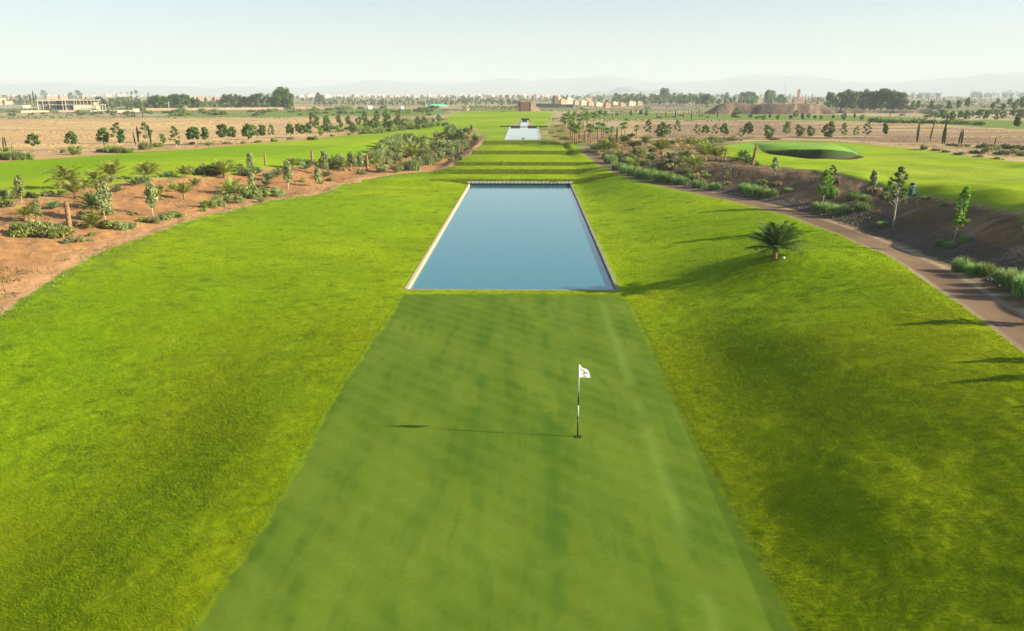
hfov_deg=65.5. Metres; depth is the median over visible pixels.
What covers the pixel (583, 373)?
golf flagstick
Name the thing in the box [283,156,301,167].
date palm
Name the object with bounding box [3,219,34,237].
shrub
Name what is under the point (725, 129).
young tree
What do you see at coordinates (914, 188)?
door
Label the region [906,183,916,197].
service post
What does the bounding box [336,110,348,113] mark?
bush
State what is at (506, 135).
pool curb
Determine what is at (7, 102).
pink house
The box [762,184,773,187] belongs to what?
shrub
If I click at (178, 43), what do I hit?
sky
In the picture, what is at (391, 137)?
shrub
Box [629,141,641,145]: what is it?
shrub
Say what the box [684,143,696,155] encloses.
date palm
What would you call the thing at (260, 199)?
shrub
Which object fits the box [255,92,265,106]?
windbreak tree
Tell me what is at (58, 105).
unfinished building
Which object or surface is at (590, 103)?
estate house
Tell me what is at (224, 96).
windbreak tree
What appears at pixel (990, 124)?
rough grass
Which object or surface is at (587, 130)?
fan palm
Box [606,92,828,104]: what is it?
woods
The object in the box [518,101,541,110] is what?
fort building
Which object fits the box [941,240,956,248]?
grass clump
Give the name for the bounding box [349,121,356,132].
young tree
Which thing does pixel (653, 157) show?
shrub
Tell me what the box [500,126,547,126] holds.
headwall
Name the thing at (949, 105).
round tree
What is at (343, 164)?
date palm
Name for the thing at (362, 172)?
shrub
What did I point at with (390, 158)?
shrub
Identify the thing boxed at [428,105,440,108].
bush
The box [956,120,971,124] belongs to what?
shrub
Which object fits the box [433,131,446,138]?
shrub
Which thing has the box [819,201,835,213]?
grass clump
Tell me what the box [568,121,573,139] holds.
fan palm
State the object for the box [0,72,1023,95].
mountains
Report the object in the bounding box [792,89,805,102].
mosque
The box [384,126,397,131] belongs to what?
shrub
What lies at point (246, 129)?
round sapling
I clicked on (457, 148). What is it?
shrub
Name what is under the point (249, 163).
olive sapling
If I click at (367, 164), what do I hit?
palm stump
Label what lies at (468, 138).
shrub
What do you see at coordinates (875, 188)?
shrub
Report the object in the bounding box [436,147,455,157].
shrub
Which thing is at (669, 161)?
shrub
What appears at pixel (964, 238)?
grass clump
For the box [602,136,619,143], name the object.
date palm
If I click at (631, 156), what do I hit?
shrub
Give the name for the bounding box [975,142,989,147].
shrub
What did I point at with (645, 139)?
date palm
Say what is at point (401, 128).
shrub
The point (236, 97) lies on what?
windbreak tree
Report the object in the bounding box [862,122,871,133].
young tree
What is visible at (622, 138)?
date palm
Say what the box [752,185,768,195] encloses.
grass clump
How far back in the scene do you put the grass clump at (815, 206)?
61.22 m
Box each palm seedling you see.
[41,199,61,208]
[109,184,125,191]
[126,177,144,185]
[138,175,153,182]
[163,170,174,176]
[185,178,201,185]
[259,178,274,185]
[261,171,278,178]
[269,167,283,175]
[322,171,332,176]
[735,150,750,158]
[740,154,757,163]
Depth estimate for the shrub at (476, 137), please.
149.69 m
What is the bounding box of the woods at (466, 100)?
[299,93,679,105]
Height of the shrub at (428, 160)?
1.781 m
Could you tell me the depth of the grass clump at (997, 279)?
34.83 m
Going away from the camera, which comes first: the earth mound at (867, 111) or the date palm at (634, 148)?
the date palm at (634, 148)
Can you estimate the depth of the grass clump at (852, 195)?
61.12 m
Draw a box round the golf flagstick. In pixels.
[577,364,589,436]
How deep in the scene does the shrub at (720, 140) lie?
131.35 m
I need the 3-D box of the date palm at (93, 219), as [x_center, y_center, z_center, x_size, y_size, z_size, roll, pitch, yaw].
[-30.152,-6.813,57.312,2.424,1.637,2.497,3,16,11]
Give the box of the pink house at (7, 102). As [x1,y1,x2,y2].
[0,98,12,104]
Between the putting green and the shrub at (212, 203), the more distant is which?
the shrub at (212, 203)
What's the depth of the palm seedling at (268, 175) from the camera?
89.13 m
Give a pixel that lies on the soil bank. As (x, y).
(995, 232)
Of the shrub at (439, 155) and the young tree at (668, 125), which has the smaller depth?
the shrub at (439, 155)
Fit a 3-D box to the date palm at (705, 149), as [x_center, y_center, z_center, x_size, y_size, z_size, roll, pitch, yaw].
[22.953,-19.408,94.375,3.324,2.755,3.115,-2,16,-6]
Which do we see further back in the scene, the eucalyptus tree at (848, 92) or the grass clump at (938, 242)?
the eucalyptus tree at (848, 92)
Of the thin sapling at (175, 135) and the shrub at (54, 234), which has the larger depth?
the thin sapling at (175, 135)
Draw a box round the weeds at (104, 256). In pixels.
[1,161,457,318]
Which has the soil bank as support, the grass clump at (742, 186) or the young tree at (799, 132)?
the grass clump at (742, 186)
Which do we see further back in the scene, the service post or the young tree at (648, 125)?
the young tree at (648, 125)
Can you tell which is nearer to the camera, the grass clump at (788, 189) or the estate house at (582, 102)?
the grass clump at (788, 189)
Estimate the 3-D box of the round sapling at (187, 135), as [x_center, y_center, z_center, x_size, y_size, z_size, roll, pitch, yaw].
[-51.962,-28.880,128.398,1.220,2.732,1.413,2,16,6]
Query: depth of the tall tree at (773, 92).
1049.48 m
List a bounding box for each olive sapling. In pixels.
[13,174,25,202]
[31,198,40,220]
[94,180,112,219]
[144,180,157,215]
[246,152,254,168]
[247,171,255,185]
[282,160,292,188]
[313,167,321,186]
[318,150,329,171]
[346,151,355,169]
[356,151,363,171]
[378,144,383,153]
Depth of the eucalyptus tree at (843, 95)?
461.85 m
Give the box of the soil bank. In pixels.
[540,126,1023,309]
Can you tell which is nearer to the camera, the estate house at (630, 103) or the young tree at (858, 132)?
the young tree at (858, 132)
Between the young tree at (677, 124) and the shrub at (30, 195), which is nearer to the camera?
the shrub at (30, 195)
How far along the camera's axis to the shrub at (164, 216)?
62.55 m
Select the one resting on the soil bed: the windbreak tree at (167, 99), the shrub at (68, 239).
the shrub at (68, 239)
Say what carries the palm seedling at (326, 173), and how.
on the soil bed
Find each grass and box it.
[127,109,1023,141]
[430,140,622,183]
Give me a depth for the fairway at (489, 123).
106.89 m
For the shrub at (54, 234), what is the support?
on the soil bed
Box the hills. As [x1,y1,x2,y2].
[585,87,688,95]
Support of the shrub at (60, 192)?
on the soil bed
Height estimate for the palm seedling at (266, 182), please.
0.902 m
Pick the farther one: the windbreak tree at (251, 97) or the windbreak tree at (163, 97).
the windbreak tree at (251, 97)
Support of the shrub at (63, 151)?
on the dry field at (91, 122)
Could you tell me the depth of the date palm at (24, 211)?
56.42 m
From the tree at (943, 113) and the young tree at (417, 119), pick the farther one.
the tree at (943, 113)
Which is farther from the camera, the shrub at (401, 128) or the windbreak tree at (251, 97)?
the windbreak tree at (251, 97)
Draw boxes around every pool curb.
[404,184,619,289]
[504,127,540,139]
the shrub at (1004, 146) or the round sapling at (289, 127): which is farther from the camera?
the round sapling at (289, 127)
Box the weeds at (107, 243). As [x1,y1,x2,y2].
[0,149,471,298]
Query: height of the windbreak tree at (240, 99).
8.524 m
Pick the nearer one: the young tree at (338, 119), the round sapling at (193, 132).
the round sapling at (193, 132)
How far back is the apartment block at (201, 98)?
1047.74 m
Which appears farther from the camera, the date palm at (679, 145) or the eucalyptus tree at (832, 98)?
the eucalyptus tree at (832, 98)
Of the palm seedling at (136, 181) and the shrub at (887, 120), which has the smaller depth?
the palm seedling at (136, 181)
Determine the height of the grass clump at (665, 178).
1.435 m
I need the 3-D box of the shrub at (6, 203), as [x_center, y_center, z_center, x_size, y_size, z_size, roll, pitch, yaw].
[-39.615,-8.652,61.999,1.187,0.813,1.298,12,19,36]
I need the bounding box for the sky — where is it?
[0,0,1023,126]
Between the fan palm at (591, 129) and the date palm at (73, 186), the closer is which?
the date palm at (73, 186)
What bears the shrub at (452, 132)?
on the soil bed
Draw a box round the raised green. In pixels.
[729,142,863,154]
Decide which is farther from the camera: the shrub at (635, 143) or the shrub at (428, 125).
the shrub at (428, 125)
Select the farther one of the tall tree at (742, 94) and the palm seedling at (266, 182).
the tall tree at (742, 94)
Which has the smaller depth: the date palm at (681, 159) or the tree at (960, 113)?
the date palm at (681, 159)
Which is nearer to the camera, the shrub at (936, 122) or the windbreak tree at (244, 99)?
the shrub at (936, 122)
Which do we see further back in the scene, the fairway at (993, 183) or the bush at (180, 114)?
the bush at (180, 114)
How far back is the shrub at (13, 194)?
65.11 m
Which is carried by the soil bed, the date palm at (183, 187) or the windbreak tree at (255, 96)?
the date palm at (183, 187)
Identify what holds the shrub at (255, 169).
on the soil bed
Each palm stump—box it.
[63,200,72,226]
[310,150,313,165]
[365,154,368,170]
[616,126,618,142]
[750,144,757,164]
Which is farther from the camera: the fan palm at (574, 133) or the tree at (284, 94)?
the tree at (284, 94)
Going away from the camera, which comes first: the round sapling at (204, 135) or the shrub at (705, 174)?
the shrub at (705, 174)
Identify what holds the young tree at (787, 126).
on the dry field at (899, 131)
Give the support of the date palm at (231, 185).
on the soil bed
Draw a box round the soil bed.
[0,128,482,314]
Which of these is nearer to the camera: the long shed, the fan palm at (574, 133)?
the fan palm at (574, 133)
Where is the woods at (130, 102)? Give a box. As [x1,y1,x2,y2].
[0,94,297,108]
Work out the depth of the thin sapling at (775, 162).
75.31 m
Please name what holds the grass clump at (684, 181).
on the soil bank
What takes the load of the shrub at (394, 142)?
on the soil bed
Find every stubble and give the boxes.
[0,100,1021,123]
[0,118,1022,156]
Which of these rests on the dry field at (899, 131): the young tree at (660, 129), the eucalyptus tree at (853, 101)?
the young tree at (660, 129)
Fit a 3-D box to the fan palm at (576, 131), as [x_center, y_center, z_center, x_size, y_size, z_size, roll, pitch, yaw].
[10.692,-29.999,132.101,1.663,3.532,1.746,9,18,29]
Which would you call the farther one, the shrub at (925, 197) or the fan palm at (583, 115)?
the fan palm at (583, 115)
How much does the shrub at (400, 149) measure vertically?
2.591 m
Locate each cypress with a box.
[147,124,151,142]
[916,124,919,141]
[941,122,946,143]
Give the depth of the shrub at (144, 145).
116.19 m
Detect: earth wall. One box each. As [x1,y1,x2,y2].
[136,107,283,110]
[295,106,353,108]
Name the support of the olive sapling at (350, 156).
on the soil bed
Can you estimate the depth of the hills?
5156.20 m
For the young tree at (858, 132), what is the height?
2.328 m
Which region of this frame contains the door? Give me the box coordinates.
[912,186,916,194]
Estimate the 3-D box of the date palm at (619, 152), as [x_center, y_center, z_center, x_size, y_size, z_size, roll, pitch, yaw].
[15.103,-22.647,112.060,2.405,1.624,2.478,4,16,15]
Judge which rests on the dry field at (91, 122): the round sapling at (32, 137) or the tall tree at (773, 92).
the round sapling at (32, 137)
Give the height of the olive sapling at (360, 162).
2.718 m
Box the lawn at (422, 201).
[0,141,1023,630]
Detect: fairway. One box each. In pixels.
[0,110,555,201]
[719,141,1023,217]
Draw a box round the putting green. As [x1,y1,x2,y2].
[195,294,796,630]
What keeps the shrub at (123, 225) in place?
on the soil bed
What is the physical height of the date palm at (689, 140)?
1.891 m
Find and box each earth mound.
[704,102,834,113]
[835,110,939,112]
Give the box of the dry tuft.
[560,136,569,139]
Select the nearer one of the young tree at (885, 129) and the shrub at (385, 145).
the shrub at (385, 145)
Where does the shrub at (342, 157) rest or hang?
on the soil bed
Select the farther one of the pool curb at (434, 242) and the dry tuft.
the dry tuft
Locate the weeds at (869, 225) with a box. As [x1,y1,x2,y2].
[608,145,1023,293]
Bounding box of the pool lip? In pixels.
[404,289,620,290]
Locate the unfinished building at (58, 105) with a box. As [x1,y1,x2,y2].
[36,100,105,109]
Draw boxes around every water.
[410,185,614,289]
[506,127,538,139]
[521,120,526,125]
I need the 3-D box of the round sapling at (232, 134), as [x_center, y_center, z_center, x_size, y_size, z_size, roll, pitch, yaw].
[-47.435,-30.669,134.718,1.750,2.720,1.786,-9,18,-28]
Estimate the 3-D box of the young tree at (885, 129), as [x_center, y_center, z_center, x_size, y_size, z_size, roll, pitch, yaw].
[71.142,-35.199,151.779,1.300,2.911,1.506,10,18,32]
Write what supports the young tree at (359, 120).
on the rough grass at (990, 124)
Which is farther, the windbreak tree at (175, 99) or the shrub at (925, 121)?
the windbreak tree at (175, 99)
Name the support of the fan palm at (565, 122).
on the soil bank
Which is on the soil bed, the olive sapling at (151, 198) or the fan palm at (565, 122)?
the olive sapling at (151, 198)
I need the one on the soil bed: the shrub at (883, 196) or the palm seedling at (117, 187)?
the palm seedling at (117, 187)
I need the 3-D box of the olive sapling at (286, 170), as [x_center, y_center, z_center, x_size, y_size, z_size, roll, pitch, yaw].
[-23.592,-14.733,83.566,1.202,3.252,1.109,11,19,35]
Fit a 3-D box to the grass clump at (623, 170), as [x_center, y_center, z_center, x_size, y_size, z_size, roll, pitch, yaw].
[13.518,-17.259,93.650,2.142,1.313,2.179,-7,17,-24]
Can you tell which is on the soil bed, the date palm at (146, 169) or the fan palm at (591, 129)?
the date palm at (146, 169)
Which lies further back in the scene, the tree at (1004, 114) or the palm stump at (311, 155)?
the tree at (1004, 114)
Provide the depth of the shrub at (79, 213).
59.52 m
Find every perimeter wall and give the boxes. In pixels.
[0,105,30,108]
[21,110,48,112]
[58,110,74,111]
[90,109,139,112]
[536,104,572,107]
[644,103,684,106]
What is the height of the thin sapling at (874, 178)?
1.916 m
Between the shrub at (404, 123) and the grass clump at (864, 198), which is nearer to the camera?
the grass clump at (864, 198)
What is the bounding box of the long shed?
[424,104,447,106]
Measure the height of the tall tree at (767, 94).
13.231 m
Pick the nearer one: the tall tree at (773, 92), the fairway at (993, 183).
the fairway at (993, 183)
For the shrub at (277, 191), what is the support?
on the soil bed
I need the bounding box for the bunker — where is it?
[767,149,862,159]
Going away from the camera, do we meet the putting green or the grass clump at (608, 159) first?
the putting green
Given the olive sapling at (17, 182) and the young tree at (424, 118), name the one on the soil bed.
the olive sapling at (17, 182)
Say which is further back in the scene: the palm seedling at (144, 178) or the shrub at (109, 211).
the palm seedling at (144, 178)
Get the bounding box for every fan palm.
[563,117,568,131]
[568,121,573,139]
[569,123,573,141]
[571,123,579,143]
[572,124,580,143]
[580,113,586,129]
[585,123,592,142]
[587,124,595,142]
[591,112,596,124]
[595,121,602,139]
[599,123,604,139]
[622,121,628,137]
[634,124,639,138]
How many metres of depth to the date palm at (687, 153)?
97.49 m
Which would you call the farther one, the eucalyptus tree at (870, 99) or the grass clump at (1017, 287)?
the eucalyptus tree at (870, 99)
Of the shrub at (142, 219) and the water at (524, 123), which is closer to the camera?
the shrub at (142, 219)
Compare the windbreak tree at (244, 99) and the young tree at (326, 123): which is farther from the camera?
the windbreak tree at (244, 99)
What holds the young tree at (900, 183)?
on the soil bank
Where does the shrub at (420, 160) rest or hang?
on the soil bed
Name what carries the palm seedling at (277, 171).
on the soil bed
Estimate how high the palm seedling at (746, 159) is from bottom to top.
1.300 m
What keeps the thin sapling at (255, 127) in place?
on the dry field at (91, 122)
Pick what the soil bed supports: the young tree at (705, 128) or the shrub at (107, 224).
the shrub at (107, 224)
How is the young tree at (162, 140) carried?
on the dry field at (91, 122)
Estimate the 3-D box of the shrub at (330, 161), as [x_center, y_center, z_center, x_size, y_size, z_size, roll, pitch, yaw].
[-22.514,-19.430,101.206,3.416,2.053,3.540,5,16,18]
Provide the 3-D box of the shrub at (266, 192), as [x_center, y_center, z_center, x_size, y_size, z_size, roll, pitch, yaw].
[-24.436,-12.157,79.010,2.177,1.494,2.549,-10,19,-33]
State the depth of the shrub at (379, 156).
109.23 m
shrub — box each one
[0,145,14,158]
[0,189,12,200]
[0,199,13,206]
[1,150,24,159]
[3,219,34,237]
[6,189,23,198]
[20,151,35,159]
[24,191,38,197]
[24,218,49,237]
[27,220,65,237]
[39,190,54,196]
[47,224,76,238]
[56,188,68,194]
[60,149,67,152]
[62,235,75,243]
[68,144,82,154]
[72,179,89,187]
[75,234,86,241]
[76,210,91,219]
[98,219,114,229]
[100,208,115,214]
[101,173,117,182]
[102,144,117,152]
[112,145,124,152]
[113,220,129,230]
[123,147,134,152]
[126,221,137,228]
[136,216,148,221]
[138,141,152,149]
[146,216,160,223]
[153,142,163,146]
[157,211,174,220]
[168,210,183,217]
[189,166,205,174]
[199,163,218,174]
[199,198,218,208]
[211,194,227,205]
[222,194,243,202]
[232,163,246,170]
[235,184,261,197]
[237,167,252,175]
[247,166,263,173]
[249,192,263,199]
[255,197,264,201]
[258,186,272,197]
[271,187,285,196]
[296,158,307,165]
[305,160,317,165]
[319,155,349,168]
[335,153,346,160]
[356,169,366,174]
[358,128,376,133]
[365,148,377,154]
[368,149,385,163]
[371,142,389,150]
[372,128,385,132]
[375,165,388,172]
[376,137,391,143]
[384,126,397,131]
[384,149,403,163]
[385,134,398,141]
[385,138,404,150]
[390,163,403,172]
[393,124,406,130]
[393,145,415,156]
[396,135,416,147]
[399,120,412,125]
[402,158,420,170]
[403,132,414,138]
[406,123,421,129]
[409,140,430,155]
[411,156,424,165]
[412,134,427,144]
[417,146,434,157]
[420,123,433,127]
[420,153,434,164]
[424,139,442,149]
[429,120,441,125]
[431,138,455,151]
[431,150,446,162]
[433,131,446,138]
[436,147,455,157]
[441,122,449,125]
[443,123,457,132]
[444,139,461,153]
[445,130,455,138]
[452,138,469,149]
[460,131,469,139]
[471,132,480,139]
[617,156,627,162]
[627,154,636,158]
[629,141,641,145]
[639,158,650,165]
[649,148,657,151]
[649,154,657,159]
[654,161,666,169]
[663,162,677,169]
[665,158,673,163]
[682,167,692,173]
[686,173,695,178]
[696,170,710,177]
[713,139,724,142]
[714,137,732,140]
[755,179,767,183]
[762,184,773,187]
[772,181,785,184]
[831,177,840,182]
[867,117,879,121]
[867,187,882,190]
[878,191,890,198]
[882,118,896,122]
[906,118,919,122]
[920,119,931,123]
[920,144,927,149]
[921,196,930,199]
[928,119,940,123]
[941,119,956,123]
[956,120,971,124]
[968,149,980,153]
[973,120,987,124]
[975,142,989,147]
[980,146,993,153]
[990,145,1001,149]
[992,149,1012,154]
[999,143,1018,148]
[1010,148,1022,153]
[1012,145,1023,149]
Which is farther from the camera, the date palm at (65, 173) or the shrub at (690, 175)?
the shrub at (690, 175)
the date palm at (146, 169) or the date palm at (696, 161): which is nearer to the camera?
the date palm at (146, 169)
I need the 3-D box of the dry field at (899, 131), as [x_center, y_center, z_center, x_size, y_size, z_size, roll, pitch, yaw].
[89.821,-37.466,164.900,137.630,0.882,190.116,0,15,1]
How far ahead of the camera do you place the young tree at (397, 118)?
203.37 m
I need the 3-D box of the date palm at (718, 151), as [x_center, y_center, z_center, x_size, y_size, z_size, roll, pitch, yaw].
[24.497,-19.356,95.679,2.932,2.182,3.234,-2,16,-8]
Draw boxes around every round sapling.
[24,133,40,150]
[64,131,77,144]
[95,127,108,146]
[116,129,125,145]
[185,128,190,142]
[188,126,199,144]
[200,127,209,139]
[215,123,229,138]
[226,126,235,140]
[241,124,255,138]
[257,125,265,137]
[285,123,293,136]
[298,124,308,135]
[303,122,312,136]
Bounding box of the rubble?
[607,152,1023,299]
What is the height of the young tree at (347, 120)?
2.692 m
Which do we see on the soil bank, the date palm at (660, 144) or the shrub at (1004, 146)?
the date palm at (660, 144)
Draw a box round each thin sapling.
[109,122,119,141]
[138,122,152,141]
[168,126,180,147]
[253,125,258,137]
[267,124,274,134]
[724,166,730,177]
[771,157,779,175]
[829,165,836,175]
[869,170,877,191]
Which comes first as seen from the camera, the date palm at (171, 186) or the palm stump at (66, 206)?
the palm stump at (66, 206)
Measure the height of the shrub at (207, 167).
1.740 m
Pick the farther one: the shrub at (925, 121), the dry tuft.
the shrub at (925, 121)
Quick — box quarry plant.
[924,93,941,100]
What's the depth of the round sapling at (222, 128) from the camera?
128.57 m
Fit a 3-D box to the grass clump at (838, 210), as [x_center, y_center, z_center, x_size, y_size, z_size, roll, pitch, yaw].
[24.049,-7.808,58.305,1.604,0.909,1.634,1,16,5]
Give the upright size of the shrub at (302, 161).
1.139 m
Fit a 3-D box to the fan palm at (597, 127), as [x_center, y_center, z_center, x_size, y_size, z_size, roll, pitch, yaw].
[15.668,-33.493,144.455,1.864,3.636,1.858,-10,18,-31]
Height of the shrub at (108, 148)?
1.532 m
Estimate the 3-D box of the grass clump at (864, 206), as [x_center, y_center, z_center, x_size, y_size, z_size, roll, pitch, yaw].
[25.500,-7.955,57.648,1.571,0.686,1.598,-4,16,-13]
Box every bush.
[174,113,185,115]
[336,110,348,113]
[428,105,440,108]
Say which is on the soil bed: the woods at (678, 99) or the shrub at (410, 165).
the shrub at (410, 165)
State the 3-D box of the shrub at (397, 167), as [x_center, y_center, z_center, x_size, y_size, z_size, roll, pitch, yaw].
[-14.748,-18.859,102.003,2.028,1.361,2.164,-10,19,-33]
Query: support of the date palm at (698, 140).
on the soil bank
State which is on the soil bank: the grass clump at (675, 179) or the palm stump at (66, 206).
the grass clump at (675, 179)
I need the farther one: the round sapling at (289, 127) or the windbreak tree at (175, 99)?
the windbreak tree at (175, 99)
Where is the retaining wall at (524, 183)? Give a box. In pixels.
[467,181,572,185]
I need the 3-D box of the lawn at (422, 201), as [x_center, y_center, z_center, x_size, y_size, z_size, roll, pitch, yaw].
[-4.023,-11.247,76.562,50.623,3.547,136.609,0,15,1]
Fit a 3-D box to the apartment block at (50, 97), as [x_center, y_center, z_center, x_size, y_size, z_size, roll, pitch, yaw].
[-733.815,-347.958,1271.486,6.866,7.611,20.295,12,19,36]
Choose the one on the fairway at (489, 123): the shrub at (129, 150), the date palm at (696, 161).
the shrub at (129, 150)
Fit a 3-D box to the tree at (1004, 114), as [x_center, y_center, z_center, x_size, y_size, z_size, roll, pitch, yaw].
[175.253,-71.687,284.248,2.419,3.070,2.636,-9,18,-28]
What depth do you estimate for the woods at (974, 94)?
1848.59 m
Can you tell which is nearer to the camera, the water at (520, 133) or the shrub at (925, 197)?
the shrub at (925, 197)
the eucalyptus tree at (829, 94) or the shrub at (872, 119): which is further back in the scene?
the eucalyptus tree at (829, 94)
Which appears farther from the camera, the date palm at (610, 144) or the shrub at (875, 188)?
the date palm at (610, 144)
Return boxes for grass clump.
[603,153,617,163]
[611,161,625,170]
[619,164,633,173]
[627,165,640,175]
[635,166,647,178]
[642,168,656,179]
[651,170,665,181]
[661,170,676,183]
[669,174,685,184]
[679,177,690,184]
[691,179,708,187]
[709,182,721,189]
[738,182,750,191]
[744,184,757,193]
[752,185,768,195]
[763,187,778,197]
[783,187,793,191]
[810,201,824,210]
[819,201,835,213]
[825,185,839,197]
[830,203,851,215]
[846,191,860,199]
[854,201,874,210]
[859,193,871,201]
[876,220,889,227]
[934,239,944,246]
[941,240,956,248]
[950,256,974,272]
[958,233,971,242]
[964,261,979,275]
[975,260,998,276]
[993,266,1014,282]
[1001,266,1023,289]
[1011,272,1023,296]
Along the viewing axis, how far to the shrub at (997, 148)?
118.90 m
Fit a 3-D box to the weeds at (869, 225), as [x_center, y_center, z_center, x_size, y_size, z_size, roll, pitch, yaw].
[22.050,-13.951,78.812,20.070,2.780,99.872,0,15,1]
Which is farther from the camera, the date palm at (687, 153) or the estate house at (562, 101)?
the estate house at (562, 101)
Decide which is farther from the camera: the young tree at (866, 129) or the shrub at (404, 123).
the shrub at (404, 123)
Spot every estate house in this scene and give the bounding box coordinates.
[552,95,558,103]
[559,99,566,103]
[565,97,572,103]
[579,100,587,104]
[587,101,593,105]
[611,101,617,105]
[627,101,635,105]
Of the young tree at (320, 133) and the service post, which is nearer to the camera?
the service post
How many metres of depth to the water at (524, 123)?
225.28 m
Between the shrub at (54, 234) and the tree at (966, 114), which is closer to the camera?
the shrub at (54, 234)
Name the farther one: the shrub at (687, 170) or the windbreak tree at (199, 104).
the windbreak tree at (199, 104)
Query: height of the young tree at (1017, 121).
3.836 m
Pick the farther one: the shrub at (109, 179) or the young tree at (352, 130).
the young tree at (352, 130)
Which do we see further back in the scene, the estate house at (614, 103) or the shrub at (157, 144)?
the estate house at (614, 103)
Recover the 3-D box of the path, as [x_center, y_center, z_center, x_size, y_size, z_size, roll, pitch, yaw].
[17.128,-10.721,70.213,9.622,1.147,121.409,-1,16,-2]
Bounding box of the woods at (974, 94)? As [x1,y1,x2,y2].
[903,90,1023,116]
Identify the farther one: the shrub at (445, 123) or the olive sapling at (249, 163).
the shrub at (445, 123)
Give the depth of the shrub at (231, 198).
73.53 m
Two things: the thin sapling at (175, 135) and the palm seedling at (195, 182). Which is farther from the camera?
the thin sapling at (175, 135)
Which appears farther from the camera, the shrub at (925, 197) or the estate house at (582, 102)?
the estate house at (582, 102)
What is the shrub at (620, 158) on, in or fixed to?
on the soil bank
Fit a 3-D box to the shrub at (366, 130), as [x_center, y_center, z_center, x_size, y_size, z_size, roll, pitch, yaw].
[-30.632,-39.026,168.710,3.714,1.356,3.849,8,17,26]
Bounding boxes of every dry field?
[0,118,401,161]
[615,121,1023,161]
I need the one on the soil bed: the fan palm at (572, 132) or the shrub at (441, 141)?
the shrub at (441, 141)
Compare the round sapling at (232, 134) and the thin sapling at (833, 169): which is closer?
the thin sapling at (833, 169)
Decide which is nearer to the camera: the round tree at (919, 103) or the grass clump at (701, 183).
the grass clump at (701, 183)
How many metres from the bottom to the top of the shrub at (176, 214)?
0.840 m
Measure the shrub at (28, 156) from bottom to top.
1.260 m
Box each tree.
[40,90,47,96]
[74,90,81,97]
[148,95,160,107]
[152,94,162,107]
[157,95,170,107]
[159,133,165,143]
[164,95,172,107]
[171,93,183,107]
[176,94,190,108]
[182,95,192,107]
[189,97,198,107]
[193,98,201,107]
[219,94,229,107]
[225,94,236,107]
[230,94,241,107]
[236,95,244,106]
[242,96,249,107]
[246,94,256,106]
[251,93,261,106]
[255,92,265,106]
[260,94,270,106]
[269,87,294,108]
[309,113,319,126]
[315,92,319,101]
[317,127,322,135]
[321,118,332,132]
[335,114,341,122]
[344,115,349,124]
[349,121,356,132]
[355,116,361,124]
[363,118,370,126]
[369,117,378,128]
[373,110,379,119]
[382,113,393,127]
[394,115,401,124]
[414,116,421,124]
[421,116,427,123]
[643,119,651,132]
[654,121,668,136]
[658,88,670,101]
[664,124,672,134]
[674,120,680,133]
[693,124,700,134]
[701,125,709,132]
[702,93,710,104]
[711,124,718,135]
[719,123,728,134]
[738,92,745,101]
[743,122,753,133]
[745,91,752,98]
[763,89,772,102]
[763,125,775,138]
[770,90,776,98]
[776,94,786,103]
[782,121,791,137]
[795,124,805,135]
[807,126,815,135]
[815,169,833,200]
[821,121,835,136]
[824,92,835,106]
[825,95,838,107]
[833,92,849,108]
[838,91,851,108]
[839,123,846,135]
[847,91,858,109]
[853,94,863,109]
[853,126,859,137]
[859,91,869,109]
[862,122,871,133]
[866,90,883,109]
[871,88,890,109]
[881,91,891,109]
[882,123,888,134]
[883,166,913,226]
[886,89,901,110]
[893,91,908,110]
[915,100,921,107]
[937,110,945,118]
[946,101,951,109]
[949,111,956,119]
[951,186,970,240]
[956,100,960,108]
[957,110,964,117]
[963,110,970,118]
[964,97,970,106]
[999,110,1006,118]
[1007,98,1012,105]
[1011,101,1016,109]
[1014,115,1022,130]
[1019,96,1023,109]
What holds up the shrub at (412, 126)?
on the fairway at (489, 123)
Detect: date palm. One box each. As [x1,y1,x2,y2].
[10,203,43,221]
[42,165,83,189]
[59,179,87,198]
[74,190,111,209]
[75,208,108,228]
[82,168,116,187]
[95,158,126,181]
[128,160,163,181]
[145,188,165,199]
[165,183,177,191]
[172,181,192,198]
[174,165,193,177]
[207,159,238,177]
[216,177,243,196]
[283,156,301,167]
[333,158,351,171]
[370,158,379,166]
[389,145,398,151]
[402,142,423,160]
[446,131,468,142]
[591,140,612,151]
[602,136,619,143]
[603,139,617,152]
[612,149,626,156]
[619,135,631,142]
[620,142,628,150]
[622,156,638,165]
[628,146,639,154]
[634,148,648,157]
[639,136,653,145]
[648,138,673,153]
[663,152,676,158]
[671,142,685,155]
[674,150,693,159]
[674,155,689,167]
[681,137,696,146]
[683,154,707,169]
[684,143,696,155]
[690,137,706,145]
[691,139,717,161]
[707,146,728,161]
[744,220,807,259]
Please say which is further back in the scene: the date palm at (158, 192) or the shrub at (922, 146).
the shrub at (922, 146)
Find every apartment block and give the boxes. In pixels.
[44,95,57,99]
[58,95,67,99]
[196,96,204,100]
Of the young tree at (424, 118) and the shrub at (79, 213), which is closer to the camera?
the shrub at (79, 213)
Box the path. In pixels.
[578,147,1023,351]
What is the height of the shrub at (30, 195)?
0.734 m

